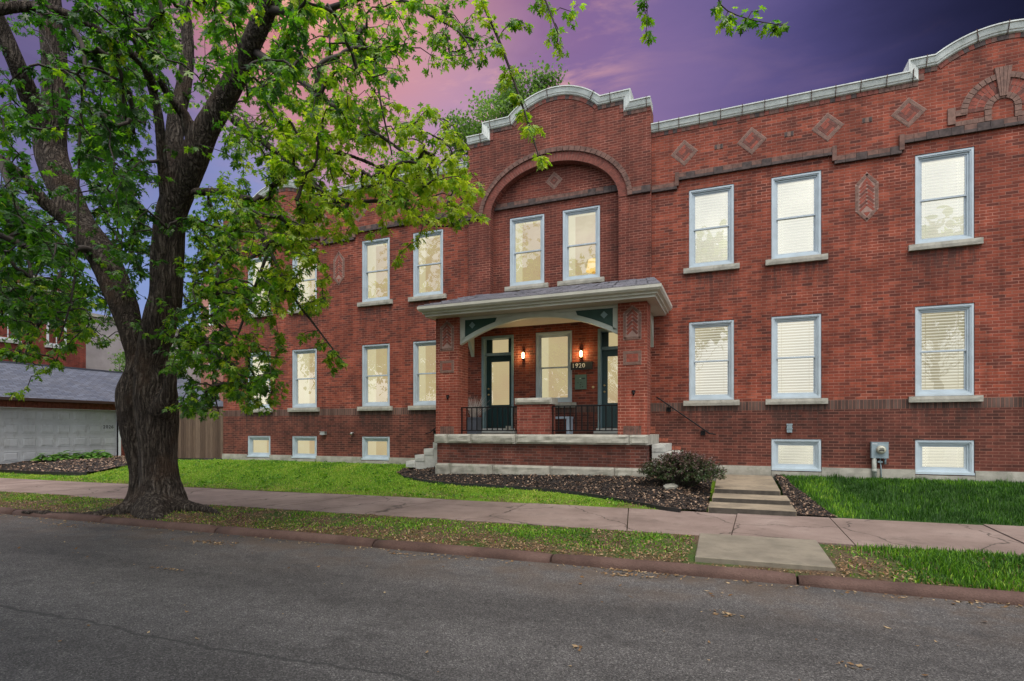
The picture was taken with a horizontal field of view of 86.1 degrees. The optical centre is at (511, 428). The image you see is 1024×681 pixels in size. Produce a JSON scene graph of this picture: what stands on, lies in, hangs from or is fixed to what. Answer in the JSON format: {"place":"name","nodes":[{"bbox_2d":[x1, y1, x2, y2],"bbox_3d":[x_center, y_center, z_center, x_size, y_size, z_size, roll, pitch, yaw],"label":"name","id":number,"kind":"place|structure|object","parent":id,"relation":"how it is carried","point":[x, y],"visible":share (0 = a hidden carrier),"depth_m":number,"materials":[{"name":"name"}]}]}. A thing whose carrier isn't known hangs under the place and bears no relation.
{"place":"outdoors","nodes":[
{"label":"outdoors","id":0,"kind":"place"},
{"bbox_2d":[0,514,1023,680],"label":"road","id":1,"kind":"structure","parent":0,"point":[475,619],"depth_m":4.60,"materials":[{"name":"grey asphalt"}]},
{"bbox_2d":[0,514,1021,679],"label":"leaf litter","id":2,"kind":"object","parent":1,"relation":"on","point":[627,574],"visible":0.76,"depth_m":6.03,"materials":[{"name":"brown plant"}]},
{"bbox_2d":[0,507,1023,605],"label":"kerb","id":3,"kind":"structure","parent":1,"relation":"on","point":[908,589],"depth_m":6.38,"materials":[{"name":"stone"}]},
{"bbox_2d":[0,478,1023,554],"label":"sidewalk","id":4,"kind":"structure","parent":0,"point":[1005,539],"depth_m":9.23,"materials":[{"name":"pink concrete"}]},
{"bbox_2d":[0,491,1023,591],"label":"verge","id":5,"kind":"structure","parent":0,"point":[828,552],"depth_m":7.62,"materials":[{"name":"green plant"}]},
{"bbox_2d":[0,0,790,519],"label":"maple tree","id":6,"kind":"object","parent":5,"relation":"on","point":[148,404],"visible":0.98,"depth_m":8.19,"materials":[{"name":"green plant"}]},
{"bbox_2d":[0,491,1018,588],"bbox_3d":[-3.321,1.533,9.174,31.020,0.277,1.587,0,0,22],"label":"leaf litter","id":7,"kind":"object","parent":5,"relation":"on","point":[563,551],"visible":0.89,"depth_m":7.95,"materials":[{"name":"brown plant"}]},
{"bbox_2d":[695,533,835,576],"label":"carriage slab","id":8,"kind":"structure","parent":5,"relation":"on","point":[790,553],"depth_m":6.50,"materials":[{"name":"concrete"}]},
{"bbox_2d":[856,542,1023,591],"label":"verge grass","id":9,"kind":"structure","parent":5,"relation":"on","point":[953,559],"depth_m":5.86,"materials":[{"name":"green plant"}]},
{"bbox_2d":[0,0,1023,328],"label":"sky","id":10,"kind":"structure","parent":0,"point":[690,69],"materials":[{"name":"purple"}]},
{"bbox_2d":[0,458,1023,525],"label":"front lawn","id":11,"kind":"structure","parent":0,"point":[484,495],"depth_m":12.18,"materials":[{"name":"green plant"}]},
{"bbox_2d":[0,469,88,475],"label":"garden edging","id":12,"kind":"object","parent":11,"relation":"on","point":[45,472],"visible":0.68,"depth_m":18.50,"materials":[{"name":"black plastic"}]},
{"bbox_2d":[0,455,126,471],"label":"mulch bed","id":13,"kind":"object","parent":11,"relation":"on","point":[75,465],"visible":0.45,"depth_m":19.95,"materials":[{"name":"brown wood"}]},
{"bbox_2d":[30,453,56,461],"bbox_3d":[-18.267,1.110,21.424,0.852,0.405,0.900,0,0,22],"label":"hosta","id":14,"kind":"object","parent":13,"relation":"on","point":[41,456],"visible":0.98,"depth_m":21.28,"materials":[{"name":"green plant"}]},
{"bbox_2d":[52,450,75,459],"bbox_3d":[-18.022,1.060,22.002,0.886,0.411,0.892,0,0,22],"label":"hosta","id":15,"kind":"object","parent":13,"relation":"on","point":[62,457],"visible":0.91,"depth_m":21.82,"materials":[{"name":"green plant"}]},
{"bbox_2d":[68,450,94,458],"bbox_3d":[-17.765,1.077,22.518,0.989,0.399,0.997,0,0,38],"label":"hosta","id":16,"kind":"object","parent":13,"relation":"on","point":[87,455],"visible":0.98,"depth_m":22.40,"materials":[{"name":"green plant"}]},
{"bbox_2d":[90,450,113,458],"bbox_3d":[-17.444,1.078,23.162,1.081,0.405,1.092,0,0,22],"label":"hosta","id":17,"kind":"object","parent":13,"relation":"on","point":[97,455],"visible":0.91,"depth_m":22.97,"materials":[{"name":"green plant"}]},
{"bbox_2d":[54,477,436,497],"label":"leaf litter","id":18,"kind":"object","parent":11,"relation":"on","point":[250,488],"visible":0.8,"depth_m":14.17,"materials":[{"name":"brown plant"}]},
{"bbox_2d":[4,459,599,504],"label":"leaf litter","id":19,"kind":"object","parent":11,"relation":"on","point":[327,474],"visible":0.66,"depth_m":14.90,"materials":[{"name":"brown plant"}]},
{"bbox_2d":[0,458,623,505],"bbox_3d":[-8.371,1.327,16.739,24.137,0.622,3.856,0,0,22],"label":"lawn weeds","id":20,"kind":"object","parent":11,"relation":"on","point":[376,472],"visible":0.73,"depth_m":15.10,"materials":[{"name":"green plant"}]},
{"bbox_2d":[366,490,640,506],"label":"leaf litter","id":21,"kind":"object","parent":11,"relation":"on","point":[503,498],"visible":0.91,"depth_m":11.64,"materials":[{"name":"brown plant"}]},
{"bbox_2d":[403,475,680,512],"bbox_3d":[0.248,1.402,12.323,7.452,0.380,0.634,0,0,38],"label":"garden edging","id":22,"kind":"object","parent":11,"relation":"on","point":[664,508],"visible":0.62,"depth_m":11.98,"materials":[{"name":"black plastic"}]},
{"bbox_2d":[397,466,712,510],"bbox_3d":[0.394,1.206,13.081,8.200,0.539,4.116,0,0,22],"label":"mulch bed","id":23,"kind":"object","parent":11,"relation":"on","point":[607,491],"visible":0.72,"depth_m":12.11,"materials":[{"name":"brown wood"}]},
{"bbox_2d":[663,483,677,488],"bbox_3d":[3.231,1.166,11.146,0.288,0.040,0.192,-6,18,5],"label":"flat rock","id":24,"kind":"object","parent":23,"relation":"on","point":[670,486],"visible":1,"depth_m":11.11,"materials":[{"name":"stone"}]},
{"bbox_2d":[637,449,726,486],"bbox_3d":[3.510,0.803,11.423,1.826,0.796,1.239,0,0,22],"label":"barberry shrub","id":25,"kind":"object","parent":23,"relation":"on","point":[689,468],"visible":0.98,"depth_m":11.23,"materials":[{"name":"green plant"}]},
{"bbox_2d":[220,18,1023,481],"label":"apartment building","id":26,"kind":"structure","parent":11,"relation":"on","point":[834,274],"depth_m":13.26,"materials":[{"name":"brick"}]},
{"bbox_2d":[247,436,269,456],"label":"window","id":27,"kind":"structure","parent":26,"relation":"in","point":[258,446],"depth_m":19.29,"materials":[{"name":"glass"}]},
{"bbox_2d":[248,352,272,411],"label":"window","id":28,"kind":"structure","parent":26,"relation":"in","point":[256,364],"depth_m":19.37,"materials":[{"name":"glass"}]},
{"bbox_2d":[248,257,272,317],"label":"window","id":29,"kind":"structure","parent":26,"relation":"in","point":[256,259],"depth_m":19.29,"materials":[{"name":"glass"}]},
{"bbox_2d":[287,249,316,313],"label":"window","id":30,"kind":"structure","parent":26,"relation":"in","point":[309,282],"depth_m":19.41,"materials":[{"name":"glass"}]},
{"bbox_2d":[287,348,319,411],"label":"window","id":31,"kind":"structure","parent":26,"relation":"in","point":[304,361],"depth_m":18.61,"materials":[{"name":"glass"}]},
{"bbox_2d":[291,436,316,458],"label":"window","id":32,"kind":"structure","parent":26,"relation":"in","point":[302,446],"depth_m":18.53,"materials":[{"name":"glass"}]},
{"bbox_2d":[357,343,392,410],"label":"window","id":33,"kind":"structure","parent":26,"relation":"in","point":[375,357],"depth_m":17.56,"materials":[{"name":"glass"}]},
{"bbox_2d":[357,237,392,306],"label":"window","id":34,"kind":"structure","parent":26,"relation":"in","point":[376,254],"depth_m":17.55,"materials":[{"name":"glass"}]},
{"bbox_2d":[361,436,389,460],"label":"window","id":35,"kind":"structure","parent":26,"relation":"in","point":[373,447],"depth_m":17.46,"materials":[{"name":"glass"}]},
{"bbox_2d":[408,340,435,409],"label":"window","id":36,"kind":"structure","parent":26,"relation":"in","point":[424,352],"depth_m":16.86,"materials":[{"name":"glass"}]},
{"bbox_2d":[408,229,446,301],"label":"window","id":37,"kind":"structure","parent":26,"relation":"in","point":[428,259],"depth_m":16.86,"materials":[{"name":"glass"}]},
{"bbox_2d":[467,397,489,433],"bbox_3d":[-0.980,-0.390,14.572,0.798,1.039,0.623,0,0,22],"label":"planter","id":38,"kind":"object","parent":26,"relation":"on","point":[474,421],"visible":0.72,"depth_m":14.48,"materials":[{"name":"grey plant"}]},
{"bbox_2d":[481,335,515,432],"bbox_3d":[-0.390,-1.275,15.754,1.160,2.790,0.464,0,0,22],"label":"door","id":39,"kind":"structure","parent":26,"relation":"in","point":[497,352],"depth_m":15.92,"materials":[{"name":"teal paint"}]},
{"bbox_2d":[504,214,548,291],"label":"window","id":40,"kind":"structure","parent":26,"relation":"in","point":[527,232],"depth_m":15.80,"materials":[{"name":"glass"}]},
{"bbox_2d":[536,330,576,407],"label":"window","id":41,"kind":"structure","parent":26,"relation":"in","point":[553,349],"depth_m":15.39,"materials":[{"name":"glass"}]},
{"bbox_2d":[555,416,572,433],"bbox_3d":[1.137,-0.098,14.473,0.900,0.455,0.360,0,0,22],"label":"porch bench","id":42,"kind":"object","parent":26,"relation":"on","point":[567,418],"visible":0.45,"depth_m":14.18,"materials":[{"name":"paint"}]},
{"bbox_2d":[575,374,586,389],"bbox_3d":[1.853,-1.265,14.736,0.310,0.394,0.074,0,0,22],"label":"intercom panel","id":43,"kind":"object","parent":26,"relation":"attached to","point":[580,381],"visible":1,"depth_m":14.70,"materials":[{"name":"green plastic"}]},
{"bbox_2d":[557,205,604,286],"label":"window","id":44,"kind":"structure","parent":26,"relation":"in","point":[581,226],"depth_m":15.21,"materials":[{"name":"glass"}]},
{"bbox_2d":[580,349,582,358],"bbox_3d":[1.858,-2.020,14.723,0.072,0.260,0.095,0,0,22],"label":"wall lamp","id":45,"kind":"object","parent":26,"relation":"attached to","point":[581,353],"visible":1,"depth_m":14.69,"materials":[{"name":"white glass"}]},
{"bbox_2d":[571,361,592,369],"bbox_3d":[1.874,-1.705,14.751,0.600,0.210,0.031,0,0,22],"label":"number sign","id":46,"kind":"object","parent":26,"relation":"attached to","point":[581,365],"visible":1,"depth_m":14.74,"materials":[{"name":"black plastic"}]},
{"bbox_2d":[586,258,595,273],"bbox_3d":[2.300,-4.430,15.406,0.440,0.660,0.440,0,0,22],"label":"table lamp","id":47,"kind":"object","parent":26,"relation":"in","point":[591,266],"visible":0.44,"depth_m":15.28,"materials":[{"name":"gold fabric"}]},
{"bbox_2d":[594,328,617,433],"bbox_3d":[2.778,-1.275,14.479,1.160,2.790,0.463,0,0,22],"label":"door","id":48,"kind":"structure","parent":26,"relation":"in","point":[607,340],"depth_m":14.71,"materials":[{"name":"teal paint"}]},
{"bbox_2d":[683,319,739,405],"bbox_3d":[4.955,-1.627,13.620,1.300,2.095,0.350,0,0,22],"label":"window","id":49,"kind":"structure","parent":26,"relation":"in","point":[711,343],"depth_m":13.69,"materials":[{"name":"glass"}]},
{"bbox_2d":[683,184,739,273],"bbox_3d":[4.955,-4.937,13.620,1.300,2.095,0.350,0,0,22],"label":"window","id":50,"kind":"structure","parent":26,"relation":"in","point":[711,210],"depth_m":13.69,"materials":[{"name":"glass"}]},
{"bbox_2d":[786,424,792,431],"bbox_3d":[6.514,-0.022,12.861,0.130,0.205,0.071,0,0,22],"label":"outlet box","id":51,"kind":"object","parent":26,"relation":"attached to","point":[789,428],"visible":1,"depth_m":12.83,"materials":[{"name":"grey metal"}]},
{"bbox_2d":[771,439,820,471],"bbox_3d":[6.700,0.608,12.947,1.050,0.745,0.295,0,0,22],"label":"window","id":52,"kind":"structure","parent":26,"relation":"in","point":[786,454],"depth_m":12.96,"materials":[{"name":"glass"}]},
{"bbox_2d":[765,313,827,404],"bbox_3d":[6.690,-1.627,12.922,1.300,2.095,0.350,0,0,22],"label":"window","id":53,"kind":"structure","parent":26,"relation":"in","point":[795,339],"depth_m":12.98,"materials":[{"name":"glass"}]},
{"bbox_2d":[765,170,827,265],"bbox_3d":[6.690,-4.937,12.922,1.300,2.095,0.350,0,0,22],"label":"window","id":54,"kind":"structure","parent":26,"relation":"in","point":[796,198],"depth_m":12.99,"materials":[{"name":"glass"}]},
{"bbox_2d":[870,442,888,478],"bbox_3d":[8.142,0.709,12.123,0.330,0.843,0.226,0,0,22],"label":"electric meter","id":55,"kind":"object","parent":26,"relation":"attached to","point":[880,450],"visible":0.95,"depth_m":12.14,"materials":[{"name":"metal"}]},
{"bbox_2d":[915,440,974,474],"bbox_3d":[9.339,0.608,11.885,1.050,0.745,0.295,0,0,22],"label":"window","id":56,"kind":"structure","parent":26,"relation":"in","point":[940,457],"depth_m":11.88,"materials":[{"name":"glass"}]},
{"bbox_2d":[908,303,983,402],"bbox_3d":[9.329,-1.627,11.859,1.300,2.095,0.350,0,0,22],"label":"window","id":57,"kind":"structure","parent":26,"relation":"in","point":[944,334],"depth_m":11.91,"materials":[{"name":"glass"}]},
{"bbox_2d":[908,147,983,251],"bbox_3d":[9.329,-4.937,11.859,1.300,2.095,0.350,0,0,22],"label":"window","id":58,"kind":"structure","parent":26,"relation":"in","point":[944,181],"depth_m":11.91,"materials":[{"name":"glass"}]},
{"bbox_2d":[708,474,795,515],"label":"front steps","id":59,"kind":"structure","parent":11,"relation":"on","point":[748,494],"depth_m":10.36,"materials":[{"name":"concrete"}]},
{"bbox_2d":[774,475,836,516],"bbox_3d":[5.751,1.273,11.023,0.620,0.385,3.939,0,0,19],"label":"mulch strip","id":60,"kind":"object","parent":11,"relation":"on","point":[803,504],"visible":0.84,"depth_m":10.23,"materials":[{"name":"brown wood"}]},
{"bbox_2d":[775,474,834,516],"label":"wood chips","id":61,"kind":"object","parent":60,"relation":"on","point":[794,496],"visible":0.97,"depth_m":10.23,"materials":[{"name":"brown wood"}]},
{"bbox_2d":[781,473,1023,525],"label":"lawn grass","id":62,"kind":"structure","parent":11,"relation":"on","point":[962,484],"depth_m":10.07,"materials":[{"name":"green plant"}]},
{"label":"side yard","id":63,"kind":"structure","parent":0,"visible":0},
{"bbox_2d":[0,275,85,367],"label":"apartment house","id":64,"kind":"structure","parent":63,"relation":"on","point":[78,360],"depth_m":28.53,"materials":[{"name":"brick"}]},
{"bbox_2d":[0,314,21,343],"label":"window","id":65,"kind":"structure","parent":64,"relation":"in","point":[9,340],"depth_m":26.87,"materials":[{"name":"white paint"}]},
{"bbox_2d":[45,322,66,348],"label":"window","id":66,"kind":"structure","parent":64,"relation":"in","point":[47,335],"depth_m":28.53,"materials":[{"name":"white paint"}]},
{"bbox_2d":[0,361,222,464],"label":"garage","id":67,"kind":"structure","parent":63,"relation":"on","point":[69,408],"depth_m":23.21,"materials":[{"name":"brick"}]},
{"bbox_2d":[0,407,116,463],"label":"garage door","id":68,"kind":"structure","parent":67,"relation":"in","point":[25,433],"depth_m":22.66,"materials":[{"name":"paint"}]},
{"bbox_2d":[86,313,200,385],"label":"stucco house","id":69,"kind":"structure","parent":63,"relation":"on","point":[97,359],"depth_m":34.84,"materials":[{"name":"paint"}]},
{"bbox_2d":[108,345,188,371],"bbox_3d":[-21.105,-1.933,31.899,3.340,7.077,4.177,0,0,22],"label":"tree","id":70,"kind":"object","parent":63,"relation":"on","point":[119,359],"visible":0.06,"depth_m":30.64,"materials":[{"name":"green plant"}]},
{"bbox_2d":[178,458,203,459],"bbox_3d":[-12.861,1.216,21.134,4.443,0.302,0.250,0,0,36],"label":"garden edging","id":71,"kind":"object","parent":63,"relation":"on","point":[190,458],"visible":0.25,"depth_m":20.75,"materials":[{"name":"black plastic"}]},
{"bbox_2d":[178,408,222,457],"bbox_3d":[-12.268,0.307,22.157,5.210,2.387,0.176,0,0,22],"label":"wooden fence","id":72,"kind":"object","parent":63,"relation":"on","point":[197,438],"visible":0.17,"depth_m":22.21,"materials":[{"name":"brown wood"}]},
{"bbox_2d":[201,279,222,400],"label":"row house","id":73,"kind":"structure","parent":63,"relation":"on","point":[205,303],"depth_m":40.79,"materials":[{"name":"brick"}]},
{"bbox_2d":[344,145,429,183],"bbox_3d":[-8.142,-9.069,37.181,11.132,21.148,6.284,0,0,22],"label":"tree","id":74,"kind":"object","parent":63,"relation":"on","point":[389,157],"visible":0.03,"depth_m":35.75,"materials":[{"name":"green plant"}]},
{"label":"ground","id":75,"kind":"structure","parent":0,"visible":0},
{"bbox_2d":[436,53,569,161],"bbox_3d":[-0.935,-10.195,33.279,6.287,23.398,7.893,0,0,-38],"label":"tree","id":76,"kind":"object","parent":75,"relation":"on","point":[541,81],"visible":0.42,"depth_m":32.17,"materials":[{"name":"green plant"}]}
]}

